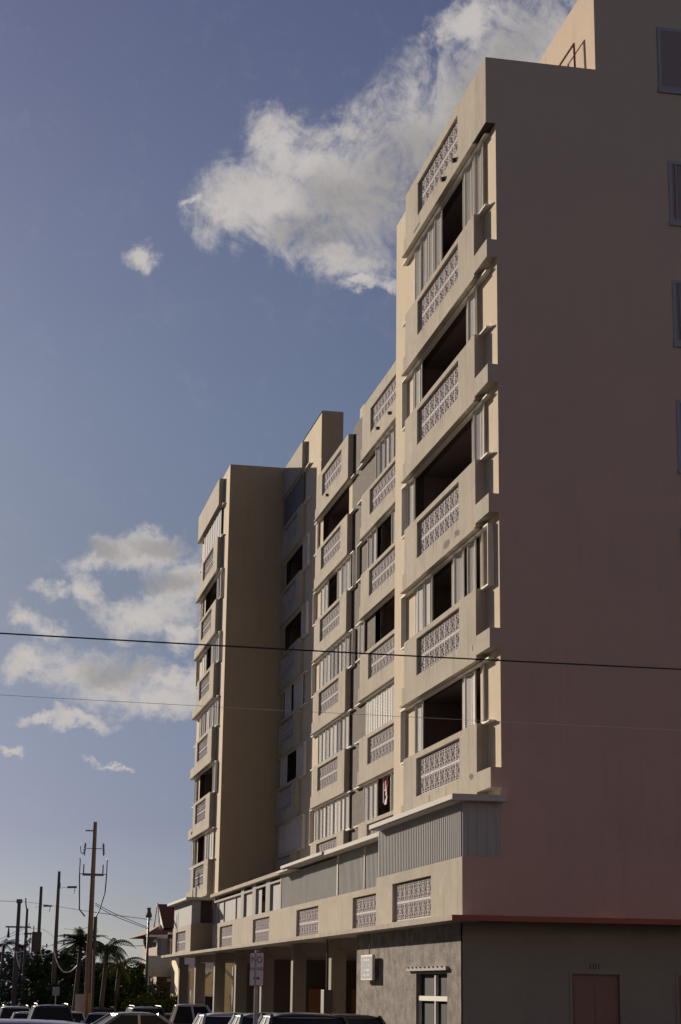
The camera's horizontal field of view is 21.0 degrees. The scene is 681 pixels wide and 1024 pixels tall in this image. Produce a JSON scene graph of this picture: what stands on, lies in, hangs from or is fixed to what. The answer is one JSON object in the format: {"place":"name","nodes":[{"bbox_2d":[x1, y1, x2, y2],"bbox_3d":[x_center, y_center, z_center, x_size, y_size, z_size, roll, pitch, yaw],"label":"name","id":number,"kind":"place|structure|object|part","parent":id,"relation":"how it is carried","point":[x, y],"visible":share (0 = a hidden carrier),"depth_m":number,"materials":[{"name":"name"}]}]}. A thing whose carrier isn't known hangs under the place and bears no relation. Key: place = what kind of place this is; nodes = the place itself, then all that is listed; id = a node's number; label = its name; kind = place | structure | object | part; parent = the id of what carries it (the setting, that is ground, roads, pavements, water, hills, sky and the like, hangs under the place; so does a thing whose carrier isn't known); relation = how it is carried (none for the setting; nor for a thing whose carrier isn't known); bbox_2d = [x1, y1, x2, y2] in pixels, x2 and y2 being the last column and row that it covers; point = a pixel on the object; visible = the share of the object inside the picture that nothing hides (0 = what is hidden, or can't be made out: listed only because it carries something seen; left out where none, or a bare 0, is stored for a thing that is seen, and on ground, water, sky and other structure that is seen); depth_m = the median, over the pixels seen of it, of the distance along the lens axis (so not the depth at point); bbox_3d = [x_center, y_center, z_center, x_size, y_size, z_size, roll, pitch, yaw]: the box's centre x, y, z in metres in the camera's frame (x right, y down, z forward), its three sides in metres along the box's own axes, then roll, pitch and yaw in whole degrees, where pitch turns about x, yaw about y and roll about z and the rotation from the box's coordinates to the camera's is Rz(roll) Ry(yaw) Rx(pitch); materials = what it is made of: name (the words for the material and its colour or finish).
{"place":"outdoors","nodes":[
{"label":"outdoors","id":0,"kind":"place"},
{"bbox_2d":[38,944,67,955],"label":"drooping cable","id":1,"kind":"object","parent":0,"point":[52,952],"visible":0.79,"depth_m":115.49,"materials":[{"name":"grey rubber"}]},
{"bbox_2d":[165,1013,171,1019],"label":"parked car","id":2,"kind":"object","parent":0,"point":[168,1015],"visible":0.12,"depth_m":93.14,"materials":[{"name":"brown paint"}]},
{"bbox_2d":[0,0,576,983],"label":"sky","id":3,"kind":"structure","parent":0,"point":[203,202],"materials":[{"name":"blue"}]},
{"bbox_2d":[6,695,668,729],"bbox_3d":[1.530,2.510,22.859,24.000,0.200,0.005,4,-15,-11],"label":"overhead cable","id":4,"kind":"object","parent":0,"point":[338,713],"visible":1,"depth_m":22.54,"materials":[{"name":"black rubber"}]},
{"bbox_2d":[0,633,680,669],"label":"overhead cable","id":5,"kind":"object","parent":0,"point":[337,651],"visible":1,"depth_m":22.72,"materials":[{"name":"black rubber"}]},
{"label":"ground","id":6,"kind":"structure","parent":0,"visible":0},
{"bbox_2d":[0,939,20,990],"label":"palm tree","id":7,"kind":"object","parent":6,"relation":"on","point":[6,944],"visible":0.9,"depth_m":172.22,"materials":[{"name":"green plant"}]},
{"bbox_2d":[0,1005,29,1018],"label":"parked car","id":8,"kind":"object","parent":6,"relation":"on","point":[6,1012],"visible":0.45,"depth_m":94.10,"materials":[{"name":"silver paint"}]},
{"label":"windows","id":9,"kind":"part","parent":8,"relation":"part of","materials":[{"name":"black glass"}]},
{"bbox_2d":[0,954,35,1007],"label":"broadleaf tree","id":10,"kind":"object","parent":6,"relation":"on","point":[5,996],"visible":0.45,"depth_m":161.70,"materials":[{"name":"green plant"}]},
{"bbox_2d":[6,899,30,1005],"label":"utility pole","id":11,"kind":"object","parent":6,"relation":"on","point":[15,972],"visible":0.8,"depth_m":143.82,"materials":[{"name":"brown wood"}]},
{"bbox_2d":[11,1011,28,1018],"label":"parked car","id":12,"kind":"object","parent":6,"relation":"on","point":[20,1015],"visible":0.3,"depth_m":86.59,"materials":[{"name":"silver paint"}]},
{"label":"windows","id":13,"kind":"part","parent":12,"relation":"part of","materials":[{"name":"black glass"}]},
{"bbox_2d":[15,898,27,1003],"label":"utility pole","id":14,"kind":"object","parent":6,"relation":"on","point":[25,944],"visible":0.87,"depth_m":134.38,"materials":[{"name":"grey wood"}]},
{"bbox_2d":[11,937,31,1004],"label":"palm tree","id":15,"kind":"object","parent":6,"relation":"on","point":[21,949],"visible":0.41,"depth_m":177.37,"materials":[{"name":"green plant"}]},
{"bbox_2d":[31,886,47,1002],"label":"utility pole","id":16,"kind":"object","parent":6,"relation":"on","point":[36,941],"visible":0.64,"depth_m":122.77,"materials":[{"name":"grey wood"}]},
{"bbox_2d":[0,1019,92,1023],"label":"parked car","id":17,"kind":"object","parent":6,"relation":"on","point":[20,1021],"visible":1,"depth_m":15.90,"materials":[{"name":"grey paint"}]},
{"bbox_2d":[21,1003,74,1021],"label":"parked car","id":18,"kind":"object","parent":6,"relation":"on","point":[51,1012],"visible":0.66,"depth_m":72.96,"materials":[{"name":"black paint"}]},
{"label":"windows","id":19,"kind":"part","parent":18,"relation":"part of","materials":[{"name":"black glass"}]},
{"bbox_2d":[16,947,85,1009],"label":"broadleaf tree","id":20,"kind":"object","parent":6,"relation":"on","point":[65,959],"visible":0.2,"depth_m":120.63,"materials":[{"name":"green plant"}]},
{"bbox_2d":[52,987,59,1004],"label":"parking sign","id":21,"kind":"object","parent":6,"relation":"on","point":[56,991],"visible":0.78,"depth_m":107.27,"materials":[{"name":"metal"}]},
{"bbox_2d":[30,963,84,1004],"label":"broadleaf tree","id":22,"kind":"object","parent":6,"relation":"on","point":[39,992],"visible":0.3,"depth_m":113.73,"materials":[{"name":"green plant"}]},
{"bbox_2d":[50,871,64,1002],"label":"utility pole","id":23,"kind":"object","parent":6,"relation":"on","point":[54,964],"visible":0.81,"depth_m":113.81,"materials":[{"name":"grey wood"}]},
{"bbox_2d":[13,901,147,919],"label":"overhead line","id":24,"kind":"object","parent":23,"relation":"attached to","point":[81,910],"visible":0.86,"depth_m":112.40,"materials":[{"name":"black rubber"}]},
{"bbox_2d":[71,1011,84,1022],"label":"parked car","id":25,"kind":"object","parent":6,"relation":"on","point":[79,1017],"visible":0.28,"depth_m":91.25,"materials":[{"name":"white paint"}]},
{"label":"windows","id":26,"kind":"part","parent":25,"relation":"part of","materials":[{"name":"black glass"}]},
{"bbox_2d":[52,927,105,1010],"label":"palm tree","id":27,"kind":"object","parent":6,"relation":"on","point":[78,939],"visible":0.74,"depth_m":107.89,"materials":[{"name":"green plant"}]},
{"bbox_2d":[65,963,115,988],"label":"broadleaf tree","id":28,"kind":"object","parent":6,"relation":"on","point":[84,967],"visible":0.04,"depth_m":115.78,"materials":[{"name":"green plant"}]},
{"bbox_2d":[75,822,107,1018],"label":"utility pole","id":29,"kind":"object","parent":6,"relation":"on","point":[84,1002],"visible":0.98,"depth_m":94.83,"materials":[{"name":"brown wood"}]},
{"bbox_2d":[53,947,83,972],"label":"drooping cable","id":30,"kind":"object","parent":29,"relation":"hanging from","point":[58,964],"visible":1,"depth_m":107.75,"materials":[{"name":"grey rubber"}]},
{"bbox_2d":[81,1012,107,1023],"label":"parked car","id":31,"kind":"object","parent":6,"relation":"on","point":[92,1017],"visible":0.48,"depth_m":87.20,"materials":[{"name":"silver paint"}]},
{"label":"windows","id":32,"kind":"part","parent":31,"relation":"part of","materials":[{"name":"black glass"}]},
{"bbox_2d":[20,966,169,1011],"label":"undergrowth","id":33,"kind":"object","parent":6,"relation":"on","point":[129,994],"visible":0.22,"depth_m":110.15,"materials":[{"name":"green plant"}]},
{"bbox_2d":[93,1006,115,1012],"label":"parked car","id":34,"kind":"object","parent":6,"relation":"on","point":[102,1009],"visible":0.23,"depth_m":104.67,"materials":[{"name":"black paint"}]},
{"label":"windows","id":35,"kind":"part","parent":34,"relation":"part of","materials":[{"name":"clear glass"}]},
{"bbox_2d":[81,938,134,1006],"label":"palm tree","id":36,"kind":"object","parent":6,"relation":"on","point":[107,951],"visible":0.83,"depth_m":106.06,"materials":[{"name":"green plant"}]},
{"bbox_2d":[96,957,147,1012],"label":"palm tree","id":37,"kind":"object","parent":6,"relation":"on","point":[118,980],"visible":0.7,"depth_m":109.07,"materials":[{"name":"green plant"}]},
{"bbox_2d":[94,962,156,1006],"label":"broadleaf tree","id":38,"kind":"object","parent":6,"relation":"on","point":[110,982],"visible":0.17,"depth_m":113.07,"materials":[{"name":"green plant"}]},
{"bbox_2d":[93,1012,173,1023],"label":"parked car","id":39,"kind":"object","parent":6,"relation":"on","point":[131,1018],"visible":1,"depth_m":57.26,"materials":[{"name":"grey paint"}]},
{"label":"windows","id":40,"kind":"part","parent":39,"relation":"part of","materials":[{"name":"black glass"}]},
{"bbox_2d":[130,966,144,984],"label":"broadleaf tree","id":41,"kind":"object","parent":6,"relation":"on","point":[136,970],"visible":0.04,"depth_m":118.91,"materials":[{"name":"green plant"}]},
{"bbox_2d":[119,993,167,1012],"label":"bush","id":42,"kind":"object","parent":6,"relation":"on","point":[147,1002],"visible":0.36,"depth_m":103.95,"materials":[{"name":"green plant"}]},
{"bbox_2d":[126,1005,165,1017],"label":"parked car","id":43,"kind":"object","parent":6,"relation":"on","point":[156,1010],"visible":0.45,"depth_m":82.96,"materials":[{"name":"grey paint"}]},
{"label":"windows","id":44,"kind":"part","parent":43,"relation":"part of","materials":[{"name":"black glass"}]},
{"bbox_2d":[144,908,151,998],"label":"street lamp","id":45,"kind":"object","parent":6,"relation":"on","point":[148,914],"visible":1,"depth_m":111.85,"materials":[{"name":"metal"}]},
{"bbox_2d":[95,905,147,928],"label":"overhead line","id":46,"kind":"object","parent":45,"relation":"attached to","point":[120,918],"visible":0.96,"depth_m":104.85,"materials":[{"name":"black rubber"}]},
{"bbox_2d":[95,903,148,927],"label":"overhead line","id":47,"kind":"object","parent":45,"relation":"attached to","point":[121,916],"visible":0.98,"depth_m":105.27,"materials":[{"name":"black rubber"}]},
{"bbox_2d":[155,995,177,1012],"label":"broadleaf tree","id":48,"kind":"object","parent":6,"relation":"on","point":[169,1007],"visible":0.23,"depth_m":103.01,"materials":[{"name":"green plant"}]},
{"bbox_2d":[169,1004,211,1023],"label":"pickup truck","id":49,"kind":"object","parent":6,"relation":"on","point":[184,1013],"visible":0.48,"depth_m":71.01,"materials":[{"name":"silver paint"}]},
{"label":"windows","id":50,"kind":"part","parent":49,"relation":"part of","materials":[{"name":"black glass"}]},
{"bbox_2d":[129,903,264,1001],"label":"gabled house","id":51,"kind":"structure","parent":6,"relation":"on","point":[160,940],"depth_m":115.17,"materials":[{"name":"paint"}]},
{"bbox_2d":[170,960,234,1011],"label":"yellow house","id":52,"kind":"structure","parent":6,"relation":"on","point":[208,989],"depth_m":107.22,"materials":[{"name":"paint"}]},
{"bbox_2d":[205,996,231,1010],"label":"window","id":53,"kind":"structure","parent":52,"relation":"in","point":[208,999],"depth_m":106.82,"materials":[{"name":"black glass"}]},
{"bbox_2d":[175,958,234,1011],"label":"timber pavilion","id":54,"kind":"structure","parent":6,"relation":"on","point":[209,968],"depth_m":94.58,"materials":[{"name":"white paint"}]},
{"bbox_2d":[192,1012,244,1023],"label":"parked car","id":55,"kind":"object","parent":6,"relation":"on","point":[217,1018],"visible":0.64,"depth_m":42.59,"materials":[{"name":"silver paint"}]},
{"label":"windows","id":56,"kind":"part","parent":55,"relation":"part of","materials":[{"name":"black glass"}]},
{"bbox_2d":[228,1012,274,1023],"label":"parked car","id":57,"kind":"object","parent":6,"relation":"on","point":[246,1018],"visible":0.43,"depth_m":37.55,"materials":[{"name":"grey paint"}]},
{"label":"windows","id":58,"kind":"part","parent":57,"relation":"part of","materials":[{"name":"black glass"}]},
{"bbox_2d":[249,950,264,1023],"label":"no parking sign","id":59,"kind":"object","parent":6,"relation":"on","point":[256,969],"visible":1,"depth_m":25.85,"materials":[{"name":"metal"}]},
{"bbox_2d":[258,1012,348,1023],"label":"parked car","id":60,"kind":"object","parent":6,"relation":"on","point":[298,1018],"visible":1,"depth_m":32.40,"materials":[{"name":"black paint"}]},
{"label":"windows","id":61,"kind":"part","parent":60,"relation":"part of","materials":[{"name":"black glass"}]},
{"bbox_2d":[330,1013,385,1023],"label":"parked car","id":62,"kind":"object","parent":6,"relation":"on","point":[351,1018],"visible":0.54,"depth_m":39.27,"materials":[{"name":"black paint"}]},
{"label":"windows","id":63,"kind":"part","parent":62,"relation":"part of","materials":[{"name":"black glass"}]},
{"bbox_2d":[159,0,680,1023],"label":"apartment building","id":64,"kind":"structure","parent":6,"relation":"on","point":[495,474],"depth_m":42.14,"materials":[{"name":"beige paint"}]},
{"bbox_2d":[189,827,215,869],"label":"window","id":65,"kind":"structure","parent":64,"relation":"in","point":[209,842],"depth_m":84.00,"materials":[{"name":"white metal"}]},
{"bbox_2d":[192,760,217,807],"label":"window","id":66,"kind":"structure","parent":64,"relation":"in","point":[215,768],"depth_m":83.36,"materials":[{"name":"white metal"}]},
{"bbox_2d":[194,695,219,747],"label":"window","id":67,"kind":"structure","parent":64,"relation":"in","point":[208,716],"depth_m":85.91,"materials":[{"name":"white metal"}]},
{"bbox_2d":[195,631,221,688],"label":"window","id":68,"kind":"structure","parent":64,"relation":"in","point":[218,636],"depth_m":86.64,"materials":[{"name":"white metal"}]},
{"bbox_2d":[197,568,223,629],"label":"window","id":69,"kind":"structure","parent":64,"relation":"in","point":[219,577],"depth_m":86.14,"materials":[{"name":"white metal"}]},
{"bbox_2d":[199,502,225,572],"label":"window","id":70,"kind":"structure","parent":64,"relation":"in","point":[214,531],"depth_m":88.45,"materials":[{"name":"white metal"}]},
{"bbox_2d":[277,814,305,855],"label":"window","id":71,"kind":"structure","parent":64,"relation":"in","point":[296,841],"depth_m":77.45,"materials":[{"name":"white metal"}]},
{"bbox_2d":[278,741,306,786],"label":"window","id":72,"kind":"structure","parent":64,"relation":"in","point":[300,767],"depth_m":77.36,"materials":[{"name":"white metal"}]},
{"bbox_2d":[280,671,307,716],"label":"window","id":73,"kind":"structure","parent":64,"relation":"in","point":[288,690],"depth_m":79.01,"materials":[{"name":"white metal"}]},
{"bbox_2d":[281,601,308,638],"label":"window","id":74,"kind":"structure","parent":64,"relation":"in","point":[304,608],"depth_m":78.05,"materials":[{"name":"white metal"}]},
{"bbox_2d":[282,533,310,570],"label":"window","id":75,"kind":"structure","parent":64,"relation":"in","point":[306,549],"depth_m":78.65,"materials":[{"name":"white metal"}]},
{"bbox_2d":[284,462,311,526],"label":"window","id":76,"kind":"structure","parent":64,"relation":"in","point":[295,497],"depth_m":81.79,"materials":[{"name":"glass"}]},
{"bbox_2d":[308,989,325,1012],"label":"garage door","id":77,"kind":"structure","parent":64,"relation":"in","point":[314,1005],"depth_m":69.74,"materials":[{"name":"orange paint"}]},
{"bbox_2d":[309,790,353,845],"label":"window","id":78,"kind":"structure","parent":64,"relation":"in","point":[328,813],"depth_m":69.57,"materials":[{"name":"white metal"}]},
{"bbox_2d":[310,709,354,770],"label":"window","id":79,"kind":"structure","parent":64,"relation":"in","point":[339,732],"depth_m":69.95,"materials":[{"name":"white metal"}]},
{"bbox_2d":[311,629,354,697],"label":"window","id":80,"kind":"structure","parent":64,"relation":"in","point":[333,665],"depth_m":70.77,"materials":[{"name":"white metal"}]},
{"bbox_2d":[313,550,355,626],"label":"window","id":81,"kind":"structure","parent":64,"relation":"in","point":[343,566],"depth_m":70.88,"materials":[{"name":"white metal"}]},
{"bbox_2d":[314,474,356,556],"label":"window","id":82,"kind":"structure","parent":64,"relation":"in","point":[347,484],"depth_m":72.86,"materials":[{"name":"white metal"}]},
{"bbox_2d":[351,989,355,1013],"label":"garage door","id":83,"kind":"structure","parent":64,"relation":"in","point":[353,995],"depth_m":70.03,"materials":[{"name":"orange paint"}]},
{"bbox_2d":[361,933,374,979],"bbox_3d":[0.717,10.882,45.035,0.174,1.140,1.300,4,-15,-11],"label":"wall sign","id":84,"kind":"object","parent":64,"relation":"attached to","point":[367,967],"visible":1,"depth_m":44.81,"materials":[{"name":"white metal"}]},
{"bbox_2d":[353,769,393,827],"bbox_3d":[1.485,9.377,60.836,0.165,1.385,9.450,4,-15,-11],"label":"window","id":85,"kind":"structure","parent":64,"relation":"in","point":[368,790],"depth_m":62.59,"materials":[{"name":"white metal"}]},
{"bbox_2d":[354,679,393,744],"bbox_3d":[1.505,6.516,61.576,0.128,1.385,9.450,4,-15,-11],"label":"window","id":86,"kind":"structure","parent":64,"relation":"in","point":[369,701],"depth_m":62.61,"materials":[{"name":"white metal"}]},
{"bbox_2d":[355,591,394,662],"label":"window","id":87,"kind":"structure","parent":64,"relation":"in","point":[362,623],"depth_m":65.95,"materials":[{"name":"white metal"}]},
{"bbox_2d":[356,505,394,583],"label":"window","id":88,"kind":"structure","parent":64,"relation":"in","point":[373,543],"depth_m":65.26,"materials":[{"name":"white metal"}]},
{"bbox_2d":[357,421,395,505],"bbox_3d":[1.639,-2.062,63.811,0.166,1.385,9.450,4,-15,-11],"label":"window","id":89,"kind":"structure","parent":64,"relation":"in","point":[391,451],"depth_m":64.33,"materials":[{"name":"white metal"}]},
{"bbox_2d":[382,775,389,804],"bbox_3d":[1.531,9.235,61.172,0.073,0.989,1.200,4,-15,-11],"label":"hanging laundry","id":90,"kind":"object","parent":64,"relation":"hanging from","point":[386,785],"visible":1,"depth_m":61.19,"materials":[{"name":"white fabric"}]},
{"bbox_2d":[406,966,448,1023],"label":"ground floor window","id":91,"kind":"structure","parent":64,"relation":"in","point":[432,1002],"depth_m":39.59,"materials":[{"name":"white metal"}]},
{"bbox_2d":[402,133,489,326],"bbox_3d":[2.572,-6.871,46.092,0.160,1.800,8.200,4,-15,-11],"label":"window","id":92,"kind":"structure","parent":64,"relation":"in","point":[437,218],"depth_m":46.04,"materials":[{"name":"white metal"}]},
{"bbox_2d":[401,394,491,538],"bbox_3d":[2.496,-0.951,44.553,0.165,1.385,8.200,4,-15,-11],"label":"window","id":93,"kind":"structure","parent":64,"relation":"in","point":[478,409],"depth_m":43.60,"materials":[{"name":"white metal"}]},
{"bbox_2d":[402,269,490,431],"bbox_3d":[2.532,-3.810,45.296,0.160,1.385,8.200,4,-15,-11],"label":"window","id":94,"kind":"structure","parent":64,"relation":"in","point":[472,294],"depth_m":44.93,"materials":[{"name":"white metal"}]},
{"bbox_2d":[400,523,493,650],"bbox_3d":[2.457,1.909,43.809,0.164,1.385,8.200,4,-15,-11],"label":"window","id":95,"kind":"structure","parent":64,"relation":"in","point":[421,585],"depth_m":42.66,"materials":[{"name":"white metal"}]},
{"bbox_2d":[400,657,494,764],"bbox_3d":[2.414,4.768,43.065,0.155,1.385,8.200,4,-15,-11],"label":"window","id":96,"kind":"structure","parent":64,"relation":"in","point":[419,733],"depth_m":41.54,"materials":[{"name":"white metal"}]},
{"bbox_2d":[569,971,622,1023],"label":"door","id":97,"kind":"structure","parent":64,"relation":"in","point":[593,995],"depth_m":37.64,"materials":[{"name":"brown paint"}]},
{"bbox_2d":[656,27,680,94],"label":"bedroom window","id":98,"kind":"structure","parent":64,"relation":"in","point":[668,39],"depth_m":43.31,"materials":[{"name":"glass"}]},
{"bbox_2d":[668,160,680,226],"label":"bedroom window","id":99,"kind":"structure","parent":64,"relation":"in","point":[674,167],"depth_m":42.52,"materials":[{"name":"glass"}]},
{"bbox_2d":[672,280,680,347],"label":"bedroom window","id":100,"kind":"structure","parent":64,"relation":"in","point":[676,284],"depth_m":41.76,"materials":[{"name":"glass"}]},
{"bbox_2d":[675,973,680,1023],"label":"door","id":101,"kind":"structure","parent":64,"relation":"in","point":[677,975],"depth_m":37.96,"materials":[{"name":"grey paint"}]},
{"bbox_2d":[676,399,680,473],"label":"bedroom window","id":102,"kind":"structure","parent":64,"relation":"in","point":[678,401],"depth_m":41.01,"materials":[{"name":"metal"}]},
{"bbox_3d":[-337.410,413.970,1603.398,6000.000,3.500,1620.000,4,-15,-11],"label":"far shore terrain","id":103,"kind":"structure","parent":0,"visible":0},
{"bbox_2d":[0,943,98,988],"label":"shore woods","id":104,"kind":"object","parent":103,"relation":"on","point":[6,955],"visible":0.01,"depth_m":884.45,"materials":[{"name":"green plant"}]}
]}

